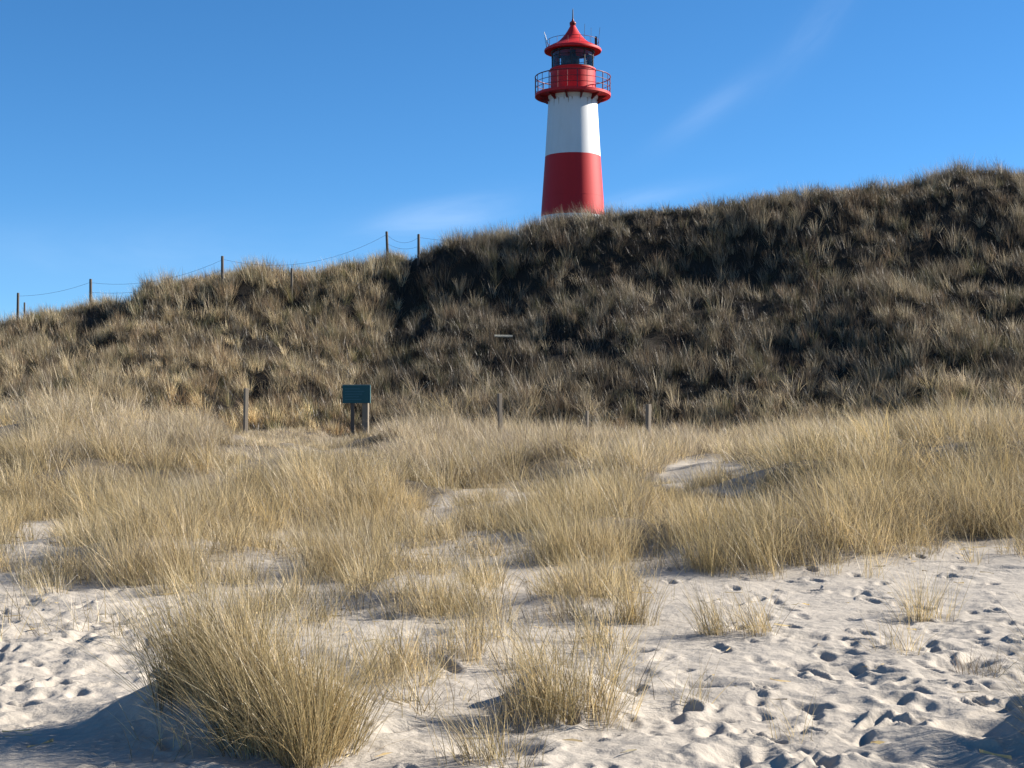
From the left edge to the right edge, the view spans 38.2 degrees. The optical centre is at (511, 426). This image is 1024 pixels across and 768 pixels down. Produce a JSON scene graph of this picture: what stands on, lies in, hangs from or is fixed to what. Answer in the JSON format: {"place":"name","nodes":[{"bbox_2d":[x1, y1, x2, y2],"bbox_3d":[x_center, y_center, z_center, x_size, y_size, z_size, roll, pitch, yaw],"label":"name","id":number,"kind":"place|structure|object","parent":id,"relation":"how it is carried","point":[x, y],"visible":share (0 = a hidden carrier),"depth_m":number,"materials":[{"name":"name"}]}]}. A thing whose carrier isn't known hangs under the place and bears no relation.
{"place":"outdoors","nodes":[
{"label":"outdoors","id":0,"kind":"place"},
{"bbox_2d":[0,174,1023,767],"bbox_3d":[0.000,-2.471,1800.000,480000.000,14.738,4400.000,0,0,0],"label":"sand ground","id":1,"kind":"structure","parent":0,"point":[912,708],"depth_m":11.64,"materials":[{"name":"beige sand"}]},
{"bbox_2d":[12,565,72,595],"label":"grass tussock","id":2,"kind":"object","parent":1,"relation":"on","point":[36,585],"depth_m":13.39,"materials":[{"name":"beige plant"}]},
{"bbox_2d":[39,489,258,589],"bbox_3d":[-3.508,1.041,14.153,2.835,0.968,2.557,0,0,-17],"label":"grass tussock","id":3,"kind":"object","parent":1,"relation":"on","point":[122,571],"depth_m":14.09,"materials":[{"name":"beige plant"}]},
{"bbox_2d":[76,653,226,761],"bbox_3d":[-1.635,1.350,7.216,1.115,0.538,0.946,0,0,15],"label":"grass tussock","id":4,"kind":"object","parent":1,"relation":"on","point":[176,737],"depth_m":7.32,"materials":[{"name":"beige plant"}]},
{"bbox_2d":[16,231,474,321],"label":"wire fence","id":5,"kind":"object","parent":1,"relation":"on","point":[222,264],"visible":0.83,"depth_m":54.65,"materials":[{"name":"brown wood"}]},
{"bbox_2d":[243,388,248,435],"bbox_3d":[-6.845,-0.122,38.005,0.100,1.728,0.100,1,-1,-36],"label":"wooden post","id":6,"kind":"object","parent":1,"relation":"on","point":[245,408],"visible":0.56,"depth_m":37.97,"materials":[{"name":"grey wood"}]},
{"bbox_2d":[19,533,501,767],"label":"grass tussock","id":7,"kind":"object","parent":1,"relation":"on","point":[195,657],"depth_m":7.34,"materials":[{"name":"beige plant"}]},
{"bbox_2d":[129,598,487,766],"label":"grass tussock","id":8,"kind":"object","parent":1,"relation":"on","point":[352,709],"depth_m":7.23,"materials":[{"name":"beige plant"}]},
{"bbox_2d":[225,498,428,582],"bbox_3d":[-1.649,1.063,14.437,2.298,0.887,2.661,0,0,0],"label":"grass tussock","id":9,"kind":"object","parent":1,"relation":"on","point":[334,546],"depth_m":14.31,"materials":[{"name":"beige plant"}]},
{"bbox_2d":[342,385,370,440],"bbox_3d":[-3.890,-0.056,37.062,0.747,1.988,0.200,0,0,6],"label":"information sign","id":10,"kind":"object","parent":1,"relation":"on","point":[352,394],"visible":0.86,"depth_m":36.98,"materials":[{"name":"teal metal"}]},
{"bbox_2d":[316,602,447,685],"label":"grass tussock","id":11,"kind":"object","parent":1,"relation":"on","point":[397,659],"depth_m":9.33,"materials":[{"name":"beige plant"}]},
{"bbox_2d":[307,545,498,622],"bbox_3d":[-0.768,1.272,12.117,1.870,0.601,1.514,0,0,0],"label":"grass tussock","id":12,"kind":"object","parent":1,"relation":"on","point":[426,609],"depth_m":12.05,"materials":[{"name":"beige plant"}]},
{"bbox_2d":[385,639,474,682],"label":"grass tussock","id":13,"kind":"object","parent":1,"relation":"on","point":[425,665],"depth_m":9.39,"materials":[{"name":"beige plant"}]},
{"bbox_2d":[409,585,538,666],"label":"grass tussock","id":14,"kind":"object","parent":1,"relation":"on","point":[475,647],"depth_m":9.81,"materials":[{"name":"beige plant"}]},
{"bbox_2d":[497,394,502,432],"bbox_3d":[-0.312,-0.030,38.496,0.100,1.661,0.100,-1,1,-29],"label":"wooden post","id":15,"kind":"object","parent":1,"relation":"on","point":[499,407],"visible":0.5,"depth_m":38.45,"materials":[{"name":"grey wood"}]},
{"bbox_2d":[420,675,581,767],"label":"grass tussock","id":16,"kind":"object","parent":1,"relation":"on","point":[491,754],"depth_m":7.00,"materials":[{"name":"beige plant"}]},
{"bbox_2d":[494,335,512,337],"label":"wooden plank","id":17,"kind":"object","parent":1,"relation":"on","point":[509,336],"visible":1,"depth_m":48.69,"materials":[{"name":"grey wood"}]},
{"bbox_2d":[0,362,1023,759],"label":"beach grass","id":18,"kind":"structure","parent":1,"relation":"on","point":[454,446],"depth_m":20.06,"materials":[{"name":"beige plant"}]},
{"bbox_2d":[0,152,1023,437],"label":"dune grass","id":19,"kind":"structure","parent":1,"relation":"on","point":[36,350],"depth_m":48.48,"materials":[{"name":"brown plant"}]},
{"bbox_2d":[387,603,644,735],"bbox_3d":[0.162,1.263,7.874,1.525,0.704,1.249,0,0,-17],"label":"grass tussock","id":20,"kind":"object","parent":1,"relation":"on","point":[537,691],"depth_m":7.92,"materials":[{"name":"beige plant"}]},
{"bbox_2d":[476,708,558,767],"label":"grass tussock","id":21,"kind":"object","parent":1,"relation":"on","point":[527,750],"depth_m":6.95,"materials":[{"name":"beige plant"}]},
{"bbox_2d":[440,470,662,566],"bbox_3d":[0.422,0.961,15.529,2.933,1.015,2.932,0,0,0],"label":"grass tussock","id":22,"kind":"object","parent":1,"relation":"on","point":[561,530],"depth_m":15.44,"materials":[{"name":"beige plant"}]},
{"bbox_2d":[508,583,616,627],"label":"grass tussock","id":23,"kind":"object","parent":1,"relation":"on","point":[573,613],"depth_m":11.68,"materials":[{"name":"beige plant"}]},
{"bbox_2d":[535,9,610,221],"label":"lighthouse","id":24,"kind":"object","parent":1,"relation":"on","point":[572,96],"visible":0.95,"depth_m":83.73,"materials":[{"name":"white paint"}]},
{"bbox_2d":[585,411,588,429],"bbox_3d":[1.956,0.224,38.499,0.070,1.281,0.070,0,0,-39],"label":"wooden post","id":25,"kind":"object","parent":1,"relation":"on","point":[586,417],"visible":0.45,"depth_m":38.48,"materials":[{"name":"grey wood"}]},
{"bbox_2d":[509,601,710,729],"bbox_3d":[0.356,1.270,7.931,1.597,0.681,1.386,0,0,-38],"label":"grass tussock","id":26,"kind":"object","parent":1,"relation":"on","point":[599,696],"depth_m":8.01,"materials":[{"name":"beige plant"}]},
{"bbox_2d":[561,555,690,628],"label":"grass tussock","id":27,"kind":"object","parent":1,"relation":"on","point":[635,610],"depth_m":11.61,"materials":[{"name":"beige plant"}]},
{"bbox_2d":[645,404,650,433],"bbox_3d":[3.453,0.148,37.504,0.110,1.433,0.110,1,-1,-41],"label":"wooden post","id":28,"kind":"object","parent":1,"relation":"on","point":[648,416],"visible":0.53,"depth_m":37.46,"materials":[{"name":"grey wood"}]},
{"bbox_2d":[622,652,753,709],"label":"grass tussock","id":29,"kind":"object","parent":1,"relation":"on","point":[700,691],"depth_m":8.35,"materials":[{"name":"beige plant"}]},
{"bbox_2d":[658,569,801,637],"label":"grass tussock","id":30,"kind":"object","parent":1,"relation":"on","point":[715,624],"depth_m":11.02,"materials":[{"name":"beige plant"}]},
{"bbox_2d":[637,498,842,578],"bbox_3d":[2.436,1.090,14.953,2.756,0.852,2.150,0,0,-18],"label":"grass tussock","id":31,"kind":"object","parent":1,"relation":"on","point":[707,559],"depth_m":14.86,"materials":[{"name":"beige plant"}]},
{"bbox_2d":[715,567,799,637],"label":"grass tussock","id":32,"kind":"object","parent":1,"relation":"on","point":[762,631],"depth_m":10.86,"materials":[{"name":"beige plant"}]},
{"bbox_2d":[759,682,845,741],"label":"grass tussock","id":33,"kind":"object","parent":1,"relation":"on","point":[788,723],"depth_m":7.59,"materials":[{"name":"beige plant"}]},
{"bbox_2d":[797,540,857,576],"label":"grass tussock","id":34,"kind":"object","parent":1,"relation":"on","point":[828,563],"depth_m":14.62,"materials":[{"name":"beige plant"}]},
{"bbox_2d":[860,535,898,578],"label":"grass tussock","id":35,"kind":"object","parent":1,"relation":"on","point":[870,570],"depth_m":14.52,"materials":[{"name":"beige plant"}]},
{"bbox_2d":[847,606,936,655],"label":"grass tussock","id":36,"kind":"object","parent":1,"relation":"on","point":[902,636],"depth_m":10.27,"materials":[{"name":"beige plant"}]},
{"bbox_2d":[848,554,989,622],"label":"grass tussock","id":37,"kind":"object","parent":1,"relation":"on","point":[918,610],"depth_m":11.93,"materials":[{"name":"beige plant"}]},
{"bbox_2d":[947,643,1016,677],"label":"grass tussock","id":38,"kind":"object","parent":1,"relation":"on","point":[968,667],"depth_m":9.47,"materials":[{"name":"beige plant"}]},
{"bbox_2d":[961,588,1023,733],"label":"grass tussock","id":39,"kind":"object","parent":1,"relation":"on","point":[1013,676],"depth_m":7.42,"materials":[{"name":"beige plant"}]},
{"bbox_2d":[0,0,1023,321],"label":"sky","id":40,"kind":"structure","parent":0,"point":[141,137],"materials":[{"name":"blue"}]}
]}

